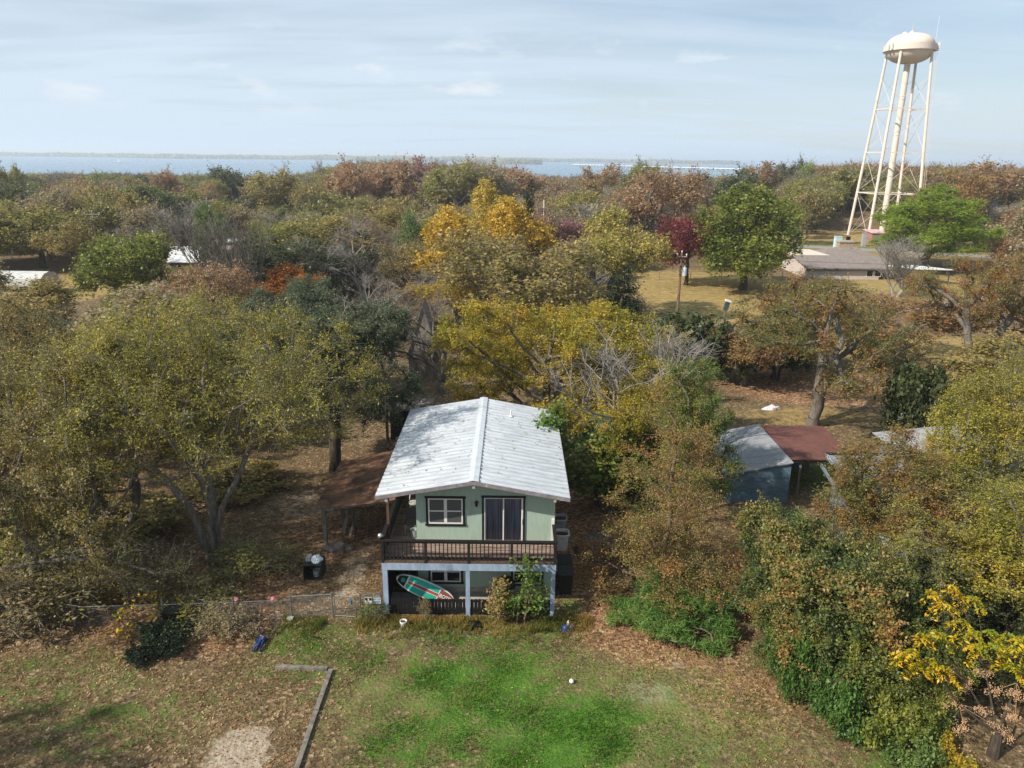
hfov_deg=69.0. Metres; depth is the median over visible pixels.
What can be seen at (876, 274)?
window
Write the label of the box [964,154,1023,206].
oak tree
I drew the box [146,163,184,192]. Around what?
oak tree
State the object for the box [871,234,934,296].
bare tree
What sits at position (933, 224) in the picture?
oak tree
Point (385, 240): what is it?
bare tree
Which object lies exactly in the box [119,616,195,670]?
shrub
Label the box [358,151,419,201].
oak tree
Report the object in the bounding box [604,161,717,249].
oak tree
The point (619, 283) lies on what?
cedar tree
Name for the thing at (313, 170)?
bare tree
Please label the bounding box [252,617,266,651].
floor jack
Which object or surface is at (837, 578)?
shrub
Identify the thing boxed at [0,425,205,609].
oak tree
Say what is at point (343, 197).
oak tree
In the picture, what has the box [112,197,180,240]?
oak tree
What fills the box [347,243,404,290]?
bare tree
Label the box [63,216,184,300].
oak tree
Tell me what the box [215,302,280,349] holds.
oak tree
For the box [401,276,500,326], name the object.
elm tree
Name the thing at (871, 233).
pump house
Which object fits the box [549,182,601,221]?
oak tree
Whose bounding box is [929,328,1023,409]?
oak tree
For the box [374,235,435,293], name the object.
oak tree
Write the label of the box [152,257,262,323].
oak tree
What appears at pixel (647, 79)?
sky
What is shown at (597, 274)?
bare tree
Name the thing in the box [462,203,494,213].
oak tree
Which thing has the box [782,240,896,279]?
ranch house
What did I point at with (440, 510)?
window
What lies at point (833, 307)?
oak tree
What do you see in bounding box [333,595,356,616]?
gate
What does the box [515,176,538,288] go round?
cedar tree
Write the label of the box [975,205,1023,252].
oak tree
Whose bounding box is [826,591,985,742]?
shrub
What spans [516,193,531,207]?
bare tree
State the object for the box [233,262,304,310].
maple tree
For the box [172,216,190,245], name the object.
maple tree
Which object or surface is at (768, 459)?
metal shed
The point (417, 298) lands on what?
bare tree
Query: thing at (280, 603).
chain link fence
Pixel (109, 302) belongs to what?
oak tree
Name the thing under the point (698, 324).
shrub
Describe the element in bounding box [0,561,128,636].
weed
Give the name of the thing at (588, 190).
oak tree
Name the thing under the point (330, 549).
stone
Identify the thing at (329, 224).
oak tree
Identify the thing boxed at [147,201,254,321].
bare tree
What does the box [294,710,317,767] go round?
landscape timber
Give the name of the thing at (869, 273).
window
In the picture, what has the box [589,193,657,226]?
oak tree
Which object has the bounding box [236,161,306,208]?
oak tree
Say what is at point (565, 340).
elm tree
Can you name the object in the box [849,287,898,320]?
oak tree
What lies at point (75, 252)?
long shed
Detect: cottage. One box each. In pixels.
[167,246,206,271]
[409,267,456,314]
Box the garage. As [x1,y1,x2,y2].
[209,238,240,253]
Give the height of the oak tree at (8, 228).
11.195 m
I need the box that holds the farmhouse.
[647,218,682,229]
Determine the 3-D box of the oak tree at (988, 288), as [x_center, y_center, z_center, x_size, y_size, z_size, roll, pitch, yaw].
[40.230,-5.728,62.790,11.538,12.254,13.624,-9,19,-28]
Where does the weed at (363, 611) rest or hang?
on the ground at (792, 393)
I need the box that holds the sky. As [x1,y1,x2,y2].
[0,0,1023,162]
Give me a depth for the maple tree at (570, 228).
108.19 m
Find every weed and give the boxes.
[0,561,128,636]
[0,565,102,641]
[26,549,179,622]
[89,529,208,601]
[138,562,250,642]
[184,592,267,645]
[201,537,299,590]
[245,536,311,576]
[354,593,389,622]
[416,596,431,620]
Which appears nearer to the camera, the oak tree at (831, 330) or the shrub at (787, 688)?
the shrub at (787, 688)
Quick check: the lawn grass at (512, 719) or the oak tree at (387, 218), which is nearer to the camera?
the lawn grass at (512, 719)
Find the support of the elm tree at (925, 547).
on the ground at (792, 393)
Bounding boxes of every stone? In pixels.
[325,546,334,552]
[332,541,344,552]
[344,545,352,550]
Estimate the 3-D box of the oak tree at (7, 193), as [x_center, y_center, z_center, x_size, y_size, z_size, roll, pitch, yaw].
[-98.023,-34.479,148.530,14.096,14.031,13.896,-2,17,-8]
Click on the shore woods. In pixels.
(524, 160)
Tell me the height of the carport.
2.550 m
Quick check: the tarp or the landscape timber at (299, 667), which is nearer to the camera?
the landscape timber at (299, 667)
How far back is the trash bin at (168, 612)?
29.48 m
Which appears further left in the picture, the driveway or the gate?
the gate
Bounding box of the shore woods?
[0,151,739,163]
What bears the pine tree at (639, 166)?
on the ground at (792, 393)
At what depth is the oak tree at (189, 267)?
92.16 m
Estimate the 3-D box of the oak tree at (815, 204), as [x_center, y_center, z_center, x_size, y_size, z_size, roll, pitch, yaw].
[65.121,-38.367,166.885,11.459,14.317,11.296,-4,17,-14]
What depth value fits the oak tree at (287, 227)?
96.81 m
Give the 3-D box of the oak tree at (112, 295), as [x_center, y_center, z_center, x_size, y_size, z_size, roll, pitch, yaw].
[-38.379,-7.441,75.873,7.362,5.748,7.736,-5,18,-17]
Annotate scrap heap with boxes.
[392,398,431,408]
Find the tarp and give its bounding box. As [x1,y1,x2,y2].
[761,404,779,410]
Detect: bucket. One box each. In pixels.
[313,568,319,576]
[410,527,416,537]
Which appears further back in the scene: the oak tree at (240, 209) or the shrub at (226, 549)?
the oak tree at (240, 209)
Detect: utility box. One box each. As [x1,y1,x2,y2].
[833,236,842,246]
[861,233,867,245]
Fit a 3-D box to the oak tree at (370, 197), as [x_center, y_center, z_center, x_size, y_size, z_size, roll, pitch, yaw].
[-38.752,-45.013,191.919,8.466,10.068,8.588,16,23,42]
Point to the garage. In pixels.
(225, 244)
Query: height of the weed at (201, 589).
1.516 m
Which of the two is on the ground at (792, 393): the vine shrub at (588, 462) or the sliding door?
the vine shrub at (588, 462)
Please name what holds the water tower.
on the ground at (792, 393)
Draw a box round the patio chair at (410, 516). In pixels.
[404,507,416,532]
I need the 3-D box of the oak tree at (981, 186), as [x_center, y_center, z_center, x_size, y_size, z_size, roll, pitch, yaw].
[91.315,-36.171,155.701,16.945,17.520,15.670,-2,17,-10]
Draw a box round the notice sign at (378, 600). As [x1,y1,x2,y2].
[374,598,380,603]
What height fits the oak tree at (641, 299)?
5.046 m
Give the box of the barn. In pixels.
[0,271,60,294]
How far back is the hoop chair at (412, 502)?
34.20 m
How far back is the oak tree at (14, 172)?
184.33 m
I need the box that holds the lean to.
[314,451,395,545]
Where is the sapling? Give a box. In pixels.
[87,586,190,647]
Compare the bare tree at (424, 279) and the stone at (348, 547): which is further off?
the bare tree at (424, 279)
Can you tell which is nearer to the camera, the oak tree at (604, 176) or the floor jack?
the floor jack
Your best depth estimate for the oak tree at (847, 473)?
31.07 m
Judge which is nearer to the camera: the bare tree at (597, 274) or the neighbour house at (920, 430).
the neighbour house at (920, 430)
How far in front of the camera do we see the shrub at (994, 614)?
26.94 m
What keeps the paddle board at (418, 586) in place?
on the house at (477, 525)
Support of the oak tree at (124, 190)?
on the ground at (792, 393)
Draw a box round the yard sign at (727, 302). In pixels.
[722,299,731,322]
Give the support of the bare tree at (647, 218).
on the ground at (792, 393)
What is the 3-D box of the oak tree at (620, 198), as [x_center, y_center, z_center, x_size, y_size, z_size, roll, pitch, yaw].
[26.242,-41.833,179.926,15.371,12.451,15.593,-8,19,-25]
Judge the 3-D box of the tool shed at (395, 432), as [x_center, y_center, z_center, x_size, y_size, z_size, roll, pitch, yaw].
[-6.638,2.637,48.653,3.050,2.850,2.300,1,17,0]
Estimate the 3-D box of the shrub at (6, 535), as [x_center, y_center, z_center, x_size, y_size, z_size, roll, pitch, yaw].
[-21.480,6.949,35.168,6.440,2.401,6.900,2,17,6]
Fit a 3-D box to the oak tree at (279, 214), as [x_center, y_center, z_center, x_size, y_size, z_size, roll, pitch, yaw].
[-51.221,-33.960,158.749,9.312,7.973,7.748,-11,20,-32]
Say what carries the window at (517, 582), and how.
in the house at (477, 525)
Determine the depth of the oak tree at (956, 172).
214.49 m
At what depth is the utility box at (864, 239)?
165.63 m
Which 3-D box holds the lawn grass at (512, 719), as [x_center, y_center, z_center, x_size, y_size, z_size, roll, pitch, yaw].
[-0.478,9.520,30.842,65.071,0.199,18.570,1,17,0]
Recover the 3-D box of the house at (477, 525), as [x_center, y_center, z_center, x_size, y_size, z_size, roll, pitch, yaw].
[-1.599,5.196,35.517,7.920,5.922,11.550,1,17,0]
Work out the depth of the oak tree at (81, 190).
155.61 m
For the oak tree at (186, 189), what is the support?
on the ground at (792, 393)
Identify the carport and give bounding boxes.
[888,265,953,284]
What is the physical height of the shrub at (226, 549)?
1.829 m
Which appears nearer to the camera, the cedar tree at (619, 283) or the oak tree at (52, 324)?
the oak tree at (52, 324)
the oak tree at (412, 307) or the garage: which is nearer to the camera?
the oak tree at (412, 307)
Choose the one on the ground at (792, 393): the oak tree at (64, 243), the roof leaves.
the oak tree at (64, 243)
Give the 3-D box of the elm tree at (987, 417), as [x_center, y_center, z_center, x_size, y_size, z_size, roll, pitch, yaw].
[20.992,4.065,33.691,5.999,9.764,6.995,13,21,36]
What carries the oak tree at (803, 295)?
on the ground at (792, 393)
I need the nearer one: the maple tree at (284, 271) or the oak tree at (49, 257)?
the maple tree at (284, 271)
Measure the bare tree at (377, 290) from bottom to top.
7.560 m
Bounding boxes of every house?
[375,397,570,616]
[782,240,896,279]
[821,424,1023,619]
[863,229,883,244]
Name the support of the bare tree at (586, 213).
on the ground at (792, 393)
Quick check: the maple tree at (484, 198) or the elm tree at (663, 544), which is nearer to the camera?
the elm tree at (663, 544)
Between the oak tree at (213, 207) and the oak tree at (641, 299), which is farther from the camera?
the oak tree at (213, 207)
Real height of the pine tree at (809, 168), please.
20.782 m
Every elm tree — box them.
[0,273,399,566]
[0,319,243,533]
[191,199,232,261]
[391,205,446,277]
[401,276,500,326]
[424,294,692,435]
[542,202,680,303]
[568,377,755,646]
[594,356,711,511]
[648,355,754,525]
[871,453,1023,607]
[904,364,1023,496]
[915,476,1023,639]
[950,327,1023,478]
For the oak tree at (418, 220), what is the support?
on the ground at (792, 393)
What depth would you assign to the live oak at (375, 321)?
40.96 m
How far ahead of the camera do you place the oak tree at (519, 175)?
228.44 m
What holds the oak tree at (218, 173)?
on the ground at (792, 393)
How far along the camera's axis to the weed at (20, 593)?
29.07 m
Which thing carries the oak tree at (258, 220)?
on the ground at (792, 393)
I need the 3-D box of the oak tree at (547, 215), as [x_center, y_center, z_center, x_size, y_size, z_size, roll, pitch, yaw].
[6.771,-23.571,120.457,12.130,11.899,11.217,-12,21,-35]
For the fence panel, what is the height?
1.210 m
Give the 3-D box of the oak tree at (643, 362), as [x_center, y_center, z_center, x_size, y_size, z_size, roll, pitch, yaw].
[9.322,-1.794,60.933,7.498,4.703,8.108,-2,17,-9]
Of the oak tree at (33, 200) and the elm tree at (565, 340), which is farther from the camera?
the oak tree at (33, 200)
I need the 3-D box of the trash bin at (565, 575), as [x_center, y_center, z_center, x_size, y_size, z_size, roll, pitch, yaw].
[2.323,8.568,32.490,0.680,1.120,0.780,1,17,0]
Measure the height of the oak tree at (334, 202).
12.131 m
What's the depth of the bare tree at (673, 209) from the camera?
184.75 m
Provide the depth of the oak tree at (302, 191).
178.41 m
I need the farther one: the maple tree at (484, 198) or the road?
the road
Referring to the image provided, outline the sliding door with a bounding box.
[481,495,525,539]
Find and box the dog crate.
[302,555,325,579]
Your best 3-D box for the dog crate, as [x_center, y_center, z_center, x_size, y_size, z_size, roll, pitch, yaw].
[-8.915,8.289,33.621,0.800,0.750,0.840,1,17,0]
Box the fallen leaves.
[0,439,1023,767]
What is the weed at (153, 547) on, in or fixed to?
on the ground at (792, 393)
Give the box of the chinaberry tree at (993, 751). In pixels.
[886,584,1023,759]
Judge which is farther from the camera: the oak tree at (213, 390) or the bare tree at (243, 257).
the bare tree at (243, 257)
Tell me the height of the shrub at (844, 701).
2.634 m
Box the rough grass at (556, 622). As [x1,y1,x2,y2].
[279,609,595,649]
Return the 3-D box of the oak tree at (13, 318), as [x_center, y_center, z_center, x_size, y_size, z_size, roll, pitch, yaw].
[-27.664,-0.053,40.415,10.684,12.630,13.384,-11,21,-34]
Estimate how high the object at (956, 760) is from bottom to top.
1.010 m
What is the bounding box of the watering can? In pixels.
[560,624,572,632]
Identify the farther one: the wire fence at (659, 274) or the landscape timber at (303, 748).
the wire fence at (659, 274)
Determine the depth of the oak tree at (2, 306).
57.47 m
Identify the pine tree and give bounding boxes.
[620,155,663,188]
[773,155,808,192]
[794,154,815,178]
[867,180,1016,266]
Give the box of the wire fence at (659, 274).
[640,271,812,279]
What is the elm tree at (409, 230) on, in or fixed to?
on the ground at (792, 393)
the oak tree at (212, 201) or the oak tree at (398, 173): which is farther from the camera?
the oak tree at (398, 173)
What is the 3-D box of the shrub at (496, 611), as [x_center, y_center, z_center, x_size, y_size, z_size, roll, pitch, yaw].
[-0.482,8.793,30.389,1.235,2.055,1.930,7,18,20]
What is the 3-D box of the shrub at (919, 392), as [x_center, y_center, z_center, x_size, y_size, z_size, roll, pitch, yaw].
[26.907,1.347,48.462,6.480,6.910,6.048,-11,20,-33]
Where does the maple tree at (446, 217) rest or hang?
on the ground at (792, 393)
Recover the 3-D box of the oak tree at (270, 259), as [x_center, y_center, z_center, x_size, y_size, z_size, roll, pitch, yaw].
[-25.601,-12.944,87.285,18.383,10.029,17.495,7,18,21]
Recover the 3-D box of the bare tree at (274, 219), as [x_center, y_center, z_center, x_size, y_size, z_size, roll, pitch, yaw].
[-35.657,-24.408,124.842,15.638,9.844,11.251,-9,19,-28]
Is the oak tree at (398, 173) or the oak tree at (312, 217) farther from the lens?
the oak tree at (398, 173)
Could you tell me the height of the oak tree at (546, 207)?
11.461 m
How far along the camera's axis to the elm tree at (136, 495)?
33.84 m
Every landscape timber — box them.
[275,664,327,670]
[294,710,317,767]
[314,668,332,711]
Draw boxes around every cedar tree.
[407,299,441,378]
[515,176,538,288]
[595,261,650,371]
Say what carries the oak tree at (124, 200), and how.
on the ground at (792, 393)
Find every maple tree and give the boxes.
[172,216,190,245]
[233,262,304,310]
[293,265,325,293]
[406,202,493,282]
[461,176,515,245]
[464,193,564,284]
[532,205,590,250]
[653,203,723,284]
[686,180,813,290]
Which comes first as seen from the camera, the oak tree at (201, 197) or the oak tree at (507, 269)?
the oak tree at (507, 269)
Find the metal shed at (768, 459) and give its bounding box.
[703,424,793,502]
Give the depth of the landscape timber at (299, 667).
27.48 m
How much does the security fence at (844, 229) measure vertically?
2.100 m
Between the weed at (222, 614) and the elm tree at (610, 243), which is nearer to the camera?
the weed at (222, 614)
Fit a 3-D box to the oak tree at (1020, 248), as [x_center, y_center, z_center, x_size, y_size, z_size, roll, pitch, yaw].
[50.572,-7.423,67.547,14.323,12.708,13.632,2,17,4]
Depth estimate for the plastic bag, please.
33.36 m
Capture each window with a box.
[425,496,465,525]
[428,570,463,583]
[511,571,543,585]
[866,271,873,276]
[874,271,880,276]
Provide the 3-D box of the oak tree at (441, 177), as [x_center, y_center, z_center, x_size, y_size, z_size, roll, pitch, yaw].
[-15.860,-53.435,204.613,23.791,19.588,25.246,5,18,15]
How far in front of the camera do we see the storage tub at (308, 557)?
33.47 m
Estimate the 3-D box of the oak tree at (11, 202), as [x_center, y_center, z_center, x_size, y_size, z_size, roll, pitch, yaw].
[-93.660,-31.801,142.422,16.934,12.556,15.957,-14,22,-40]
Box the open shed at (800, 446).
[762,425,844,494]
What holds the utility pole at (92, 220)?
on the ground at (792, 393)
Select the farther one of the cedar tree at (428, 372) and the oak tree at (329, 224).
the oak tree at (329, 224)
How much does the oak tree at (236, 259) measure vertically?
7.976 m
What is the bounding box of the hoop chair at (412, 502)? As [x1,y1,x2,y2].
[409,495,415,504]
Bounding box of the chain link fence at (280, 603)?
[0,592,333,626]
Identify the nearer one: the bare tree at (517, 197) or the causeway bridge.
the bare tree at (517, 197)
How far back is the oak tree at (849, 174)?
221.59 m
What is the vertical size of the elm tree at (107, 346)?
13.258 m
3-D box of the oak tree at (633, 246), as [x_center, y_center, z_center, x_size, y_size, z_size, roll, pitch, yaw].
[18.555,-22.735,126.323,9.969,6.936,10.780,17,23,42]
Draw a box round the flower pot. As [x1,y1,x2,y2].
[400,619,406,626]
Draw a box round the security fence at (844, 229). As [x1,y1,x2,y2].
[803,227,902,233]
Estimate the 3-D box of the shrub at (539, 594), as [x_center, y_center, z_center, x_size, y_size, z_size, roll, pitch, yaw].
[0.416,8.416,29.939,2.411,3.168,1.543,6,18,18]
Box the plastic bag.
[310,554,322,563]
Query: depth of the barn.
98.90 m
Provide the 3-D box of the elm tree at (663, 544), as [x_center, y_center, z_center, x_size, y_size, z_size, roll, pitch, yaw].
[6.684,4.500,31.504,7.856,10.158,7.669,-13,21,-37]
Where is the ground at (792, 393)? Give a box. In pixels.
[0,151,1023,767]
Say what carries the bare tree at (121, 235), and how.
on the ground at (792, 393)
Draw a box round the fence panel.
[359,591,381,613]
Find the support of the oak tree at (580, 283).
on the ground at (792, 393)
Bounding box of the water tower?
[847,16,940,234]
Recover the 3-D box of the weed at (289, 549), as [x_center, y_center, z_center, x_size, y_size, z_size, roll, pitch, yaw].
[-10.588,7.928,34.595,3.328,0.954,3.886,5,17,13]
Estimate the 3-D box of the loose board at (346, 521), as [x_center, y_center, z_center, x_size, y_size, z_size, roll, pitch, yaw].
[-8.304,6.889,37.305,0.180,1.269,0.591,9,19,25]
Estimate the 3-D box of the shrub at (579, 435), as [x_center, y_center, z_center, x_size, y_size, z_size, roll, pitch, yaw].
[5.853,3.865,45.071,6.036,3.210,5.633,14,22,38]
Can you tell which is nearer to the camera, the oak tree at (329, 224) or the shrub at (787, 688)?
the shrub at (787, 688)
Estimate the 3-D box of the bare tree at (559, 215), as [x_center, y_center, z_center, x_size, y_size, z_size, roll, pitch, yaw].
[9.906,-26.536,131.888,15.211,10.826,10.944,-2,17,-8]
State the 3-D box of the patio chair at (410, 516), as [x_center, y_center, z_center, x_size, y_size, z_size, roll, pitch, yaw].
[-4.413,5.934,32.479,0.500,0.980,0.550,1,17,0]
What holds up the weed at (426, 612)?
on the ground at (792, 393)
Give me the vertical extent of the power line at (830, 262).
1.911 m
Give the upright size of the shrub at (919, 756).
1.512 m
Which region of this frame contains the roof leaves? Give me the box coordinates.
[403,409,563,488]
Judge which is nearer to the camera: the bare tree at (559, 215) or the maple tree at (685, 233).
the maple tree at (685, 233)
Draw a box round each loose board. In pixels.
[342,508,350,535]
[349,510,359,535]
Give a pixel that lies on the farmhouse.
(651, 227)
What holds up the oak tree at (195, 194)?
on the ground at (792, 393)
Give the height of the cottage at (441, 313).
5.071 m
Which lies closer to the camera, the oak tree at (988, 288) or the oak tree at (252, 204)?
the oak tree at (988, 288)
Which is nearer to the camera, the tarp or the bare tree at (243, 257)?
the tarp
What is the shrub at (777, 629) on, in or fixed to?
on the ground at (792, 393)
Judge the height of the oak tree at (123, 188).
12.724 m
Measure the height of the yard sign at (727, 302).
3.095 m
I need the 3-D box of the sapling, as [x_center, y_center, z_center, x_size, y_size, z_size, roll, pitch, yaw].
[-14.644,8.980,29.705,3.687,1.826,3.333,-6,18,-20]
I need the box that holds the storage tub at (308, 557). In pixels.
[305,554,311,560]
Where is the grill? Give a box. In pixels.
[495,575,515,591]
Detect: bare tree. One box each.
[11,184,66,255]
[96,225,151,257]
[134,204,202,249]
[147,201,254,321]
[168,200,209,248]
[181,208,277,302]
[252,210,295,228]
[273,219,376,312]
[300,159,323,184]
[303,209,330,218]
[329,218,401,280]
[330,271,408,322]
[339,212,415,284]
[339,297,478,394]
[345,273,458,355]
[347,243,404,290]
[404,261,493,286]
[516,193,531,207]
[528,313,738,498]
[536,205,570,221]
[544,246,608,304]
[560,198,628,234]
[573,249,621,284]
[629,194,673,231]
[663,198,700,218]
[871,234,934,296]
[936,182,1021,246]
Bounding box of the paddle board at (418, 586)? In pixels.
[396,574,453,602]
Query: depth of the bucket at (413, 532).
31.95 m
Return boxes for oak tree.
[0,161,26,187]
[0,175,41,244]
[0,177,37,192]
[0,183,39,244]
[0,194,81,260]
[0,200,105,267]
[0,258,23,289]
[0,273,84,330]
[0,274,89,492]
[0,295,33,363]
[0,307,80,410]
[0,320,183,426]
[0,333,188,602]
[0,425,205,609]
[6,179,54,193]
[8,185,82,256]
[18,174,43,189]
[24,219,104,278]
[26,181,78,201]
[28,185,98,227]
[38,175,90,190]
[48,175,86,192]
[53,318,77,338]
[59,304,263,437]
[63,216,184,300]
[66,177,117,235]
[69,176,153,237]
[74,280,230,349]
[84,184,147,238]
[88,284,210,322]
[97,280,156,308]
[109,181,139,193]
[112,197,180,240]
[121,184,211,241]
[135,185,216,217]
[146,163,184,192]
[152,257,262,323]
[166,263,210,291]
[168,183,214,198]
[171,192,215,231]
[183,195,230,233]
[188,279,228,311]
[193,199,220,207]
[204,160,253,201]
[207,246,280,303]
[209,195,244,237]
[214,194,259,230]
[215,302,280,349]
[224,230,376,294]
[225,199,276,234]
[229,203,254,234]
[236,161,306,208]
[238,219,324,280]
[241,218,302,241]
[244,213,293,238]
[251,206,288,221]
[267,203,289,214]
[277,214,383,294]
[286,208,306,221]
[287,177,341,210]
[289,203,373,237]
[291,198,334,214]
[294,202,329,217]
[299,191,376,218]
[306,214,356,248]
[319,153,380,200]
[329,194,367,203]
[353,192,377,205]
[357,206,411,271]
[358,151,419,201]
[373,196,422,216]
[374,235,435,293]
[376,216,449,260]
[384,289,429,319]
[389,154,443,205]
[405,196,423,209]
[413,154,492,207]
[419,223,612,344]
[423,203,475,218]
[423,208,490,228]
[427,203,462,217]
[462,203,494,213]
[463,154,520,202]
[503,160,551,199]
[521,194,569,212]
[530,197,561,217]
[530,202,586,244]
[530,252,546,279]
[532,194,563,204]
[545,276,590,327]
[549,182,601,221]
[555,197,637,225]
[565,188,606,212]
[571,162,625,196]
[578,291,654,318]
[584,335,676,381]
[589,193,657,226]
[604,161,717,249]
[606,187,648,225]
[607,231,653,269]
[696,161,762,206]
[700,322,799,386]
[723,268,939,425]
[736,160,790,197]
[774,291,818,317]
[775,315,837,371]
[778,180,833,244]
[797,203,826,238]
[807,418,983,557]
[811,158,887,210]
[832,292,1004,363]
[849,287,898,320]
[895,160,1020,200]
[898,249,1023,356]
[906,170,999,248]
[921,215,956,244]
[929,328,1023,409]
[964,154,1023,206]
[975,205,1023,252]
[985,203,1020,233]
[995,236,1023,329]
[996,200,1022,237]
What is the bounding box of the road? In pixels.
[634,237,994,257]
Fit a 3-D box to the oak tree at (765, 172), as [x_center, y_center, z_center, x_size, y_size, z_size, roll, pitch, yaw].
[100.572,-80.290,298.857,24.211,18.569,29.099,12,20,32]
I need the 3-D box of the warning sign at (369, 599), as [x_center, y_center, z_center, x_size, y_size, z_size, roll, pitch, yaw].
[-5.849,8.819,30.330,0.286,0.298,0.012,1,17,0]
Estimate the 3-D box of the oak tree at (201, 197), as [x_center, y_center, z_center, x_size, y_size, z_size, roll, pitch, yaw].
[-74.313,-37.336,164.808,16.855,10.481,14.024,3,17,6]
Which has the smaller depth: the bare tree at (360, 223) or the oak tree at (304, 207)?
the bare tree at (360, 223)
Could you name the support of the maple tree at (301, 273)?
on the ground at (792, 393)
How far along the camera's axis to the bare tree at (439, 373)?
58.74 m
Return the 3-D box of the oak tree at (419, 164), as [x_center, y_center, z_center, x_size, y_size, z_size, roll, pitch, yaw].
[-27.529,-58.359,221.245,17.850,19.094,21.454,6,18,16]
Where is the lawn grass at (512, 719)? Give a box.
[0,511,1023,767]
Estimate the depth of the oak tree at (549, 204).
157.16 m
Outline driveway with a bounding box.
[905,295,1014,314]
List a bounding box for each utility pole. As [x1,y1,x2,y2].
[84,210,99,234]
[676,251,686,314]
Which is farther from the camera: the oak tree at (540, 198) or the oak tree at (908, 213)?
the oak tree at (540, 198)
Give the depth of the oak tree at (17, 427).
28.38 m
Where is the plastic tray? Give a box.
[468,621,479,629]
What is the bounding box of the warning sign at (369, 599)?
[365,597,371,603]
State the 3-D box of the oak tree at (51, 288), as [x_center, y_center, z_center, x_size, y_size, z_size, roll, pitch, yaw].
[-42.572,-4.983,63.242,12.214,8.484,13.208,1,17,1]
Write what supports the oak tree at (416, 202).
on the ground at (792, 393)
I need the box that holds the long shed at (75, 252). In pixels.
[37,239,94,254]
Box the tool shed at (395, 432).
[383,398,434,450]
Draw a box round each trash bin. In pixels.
[160,605,181,625]
[557,554,572,575]
[557,565,573,593]
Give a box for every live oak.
[215,270,385,410]
[241,291,427,474]
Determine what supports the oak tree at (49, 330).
on the ground at (792, 393)
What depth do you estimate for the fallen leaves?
28.14 m
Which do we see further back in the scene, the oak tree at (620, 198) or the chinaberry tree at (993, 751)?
the oak tree at (620, 198)
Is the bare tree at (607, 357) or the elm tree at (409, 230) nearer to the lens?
the bare tree at (607, 357)
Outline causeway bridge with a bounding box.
[573,164,740,171]
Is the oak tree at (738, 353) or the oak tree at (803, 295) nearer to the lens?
the oak tree at (738, 353)
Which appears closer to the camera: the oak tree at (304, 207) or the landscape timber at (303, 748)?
the landscape timber at (303, 748)
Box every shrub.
[0,495,128,575]
[50,489,201,563]
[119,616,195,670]
[185,455,304,504]
[481,572,513,621]
[492,553,551,625]
[532,395,666,506]
[568,426,629,487]
[574,532,616,562]
[596,556,744,660]
[634,315,687,371]
[648,300,766,379]
[723,489,900,662]
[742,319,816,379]
[742,535,970,697]
[742,588,894,723]
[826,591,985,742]
[873,353,969,431]
[898,543,1023,701]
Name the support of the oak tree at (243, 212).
on the ground at (792, 393)
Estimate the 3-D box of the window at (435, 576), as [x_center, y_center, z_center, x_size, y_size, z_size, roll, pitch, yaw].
[-2.857,8.088,32.119,1.568,1.180,0.068,1,17,0]
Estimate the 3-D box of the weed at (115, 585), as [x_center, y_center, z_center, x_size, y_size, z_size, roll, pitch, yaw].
[-17.187,8.423,31.297,6.182,1.905,5.293,4,17,10]
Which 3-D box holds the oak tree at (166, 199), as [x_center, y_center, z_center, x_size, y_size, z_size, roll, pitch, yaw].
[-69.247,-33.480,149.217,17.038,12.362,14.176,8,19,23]
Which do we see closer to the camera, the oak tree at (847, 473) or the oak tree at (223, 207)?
the oak tree at (847, 473)
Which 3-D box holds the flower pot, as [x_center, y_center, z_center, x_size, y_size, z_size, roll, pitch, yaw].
[-4.384,9.673,30.073,0.290,0.270,0.286,1,17,0]
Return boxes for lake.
[0,156,1022,178]
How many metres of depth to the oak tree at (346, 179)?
204.95 m
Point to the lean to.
(353, 483)
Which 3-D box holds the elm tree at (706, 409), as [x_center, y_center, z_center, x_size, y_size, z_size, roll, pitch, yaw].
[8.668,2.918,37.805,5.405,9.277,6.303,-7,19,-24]
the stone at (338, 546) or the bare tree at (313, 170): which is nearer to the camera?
the stone at (338, 546)

